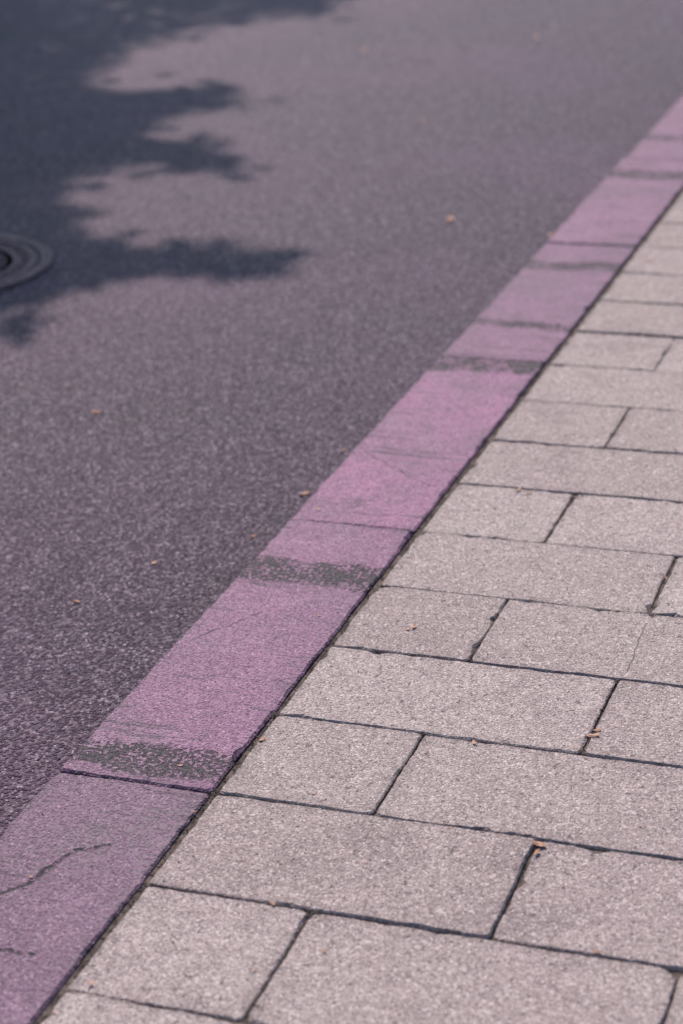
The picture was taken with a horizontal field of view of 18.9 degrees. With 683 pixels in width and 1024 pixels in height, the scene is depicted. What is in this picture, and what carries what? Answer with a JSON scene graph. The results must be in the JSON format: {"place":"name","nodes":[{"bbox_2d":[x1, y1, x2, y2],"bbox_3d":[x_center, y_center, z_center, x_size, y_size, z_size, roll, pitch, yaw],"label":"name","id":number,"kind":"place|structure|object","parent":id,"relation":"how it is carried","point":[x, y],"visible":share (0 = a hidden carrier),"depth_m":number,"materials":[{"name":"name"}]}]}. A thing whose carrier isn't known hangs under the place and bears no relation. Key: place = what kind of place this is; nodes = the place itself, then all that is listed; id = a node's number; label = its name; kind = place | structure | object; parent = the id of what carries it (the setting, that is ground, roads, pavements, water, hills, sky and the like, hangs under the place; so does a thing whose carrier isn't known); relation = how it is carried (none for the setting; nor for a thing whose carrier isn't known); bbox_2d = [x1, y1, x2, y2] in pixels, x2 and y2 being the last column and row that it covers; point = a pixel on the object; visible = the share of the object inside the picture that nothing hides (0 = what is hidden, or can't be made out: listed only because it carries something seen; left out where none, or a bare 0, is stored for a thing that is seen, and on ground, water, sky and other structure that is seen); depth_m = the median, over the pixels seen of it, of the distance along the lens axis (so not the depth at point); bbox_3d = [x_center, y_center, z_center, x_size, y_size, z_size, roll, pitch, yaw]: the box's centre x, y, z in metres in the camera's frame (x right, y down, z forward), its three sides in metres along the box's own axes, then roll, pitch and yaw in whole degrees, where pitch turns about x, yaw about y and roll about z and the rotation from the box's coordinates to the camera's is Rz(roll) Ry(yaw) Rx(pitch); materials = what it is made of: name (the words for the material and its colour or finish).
{"place":"outdoors","nodes":[
{"label":"outdoors","id":0,"kind":"place"},
{"bbox_2d":[0,62,681,1004],"bbox_3d":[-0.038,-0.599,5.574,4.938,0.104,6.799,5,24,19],"label":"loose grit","id":1,"kind":"object","parent":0,"point":[328,380],"visible":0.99,"depth_m":5.25,"materials":[{"name":"grey gravel"}]},
{"bbox_2d":[0,0,682,837],"bbox_3d":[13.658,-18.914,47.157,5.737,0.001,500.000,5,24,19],"label":"road","id":2,"kind":"structure","parent":0,"point":[104,104],"depth_m":6.19,"materials":[{"name":"grey asphalt"}]},
{"bbox_2d":[0,234,52,289],"bbox_3d":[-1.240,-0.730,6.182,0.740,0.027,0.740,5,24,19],"label":"manhole cover","id":3,"kind":"object","parent":2,"relation":"on","point":[21,252],"visible":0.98,"depth_m":6.20,"materials":[{"name":"metal"}]},
{"bbox_2d":[29,35,666,1012],"bbox_3d":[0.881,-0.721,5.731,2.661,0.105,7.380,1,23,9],"label":"dry leaf litter","id":4,"kind":"object","parent":2,"relation":"on","point":[537,843],"visible":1,"depth_m":3.17,"materials":[{"name":"brown plant"}]},
{"bbox_2d":[34,190,682,1023],"bbox_3d":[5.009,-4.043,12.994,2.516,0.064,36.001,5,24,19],"label":"pavement","id":5,"kind":"structure","parent":0,"point":[478,912],"depth_m":3.06,"materials":[{"name":"concrete"}]},
{"label":"ground","id":6,"kind":"structure","parent":0,"visible":0},
{"bbox_2d":[0,97,682,1023],"bbox_3d":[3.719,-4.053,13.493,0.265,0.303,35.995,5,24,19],"label":"kerb","id":7,"kind":"structure","parent":6,"relation":"on","point":[206,697],"depth_m":3.59,"materials":[{"name":"paint"}]}
]}

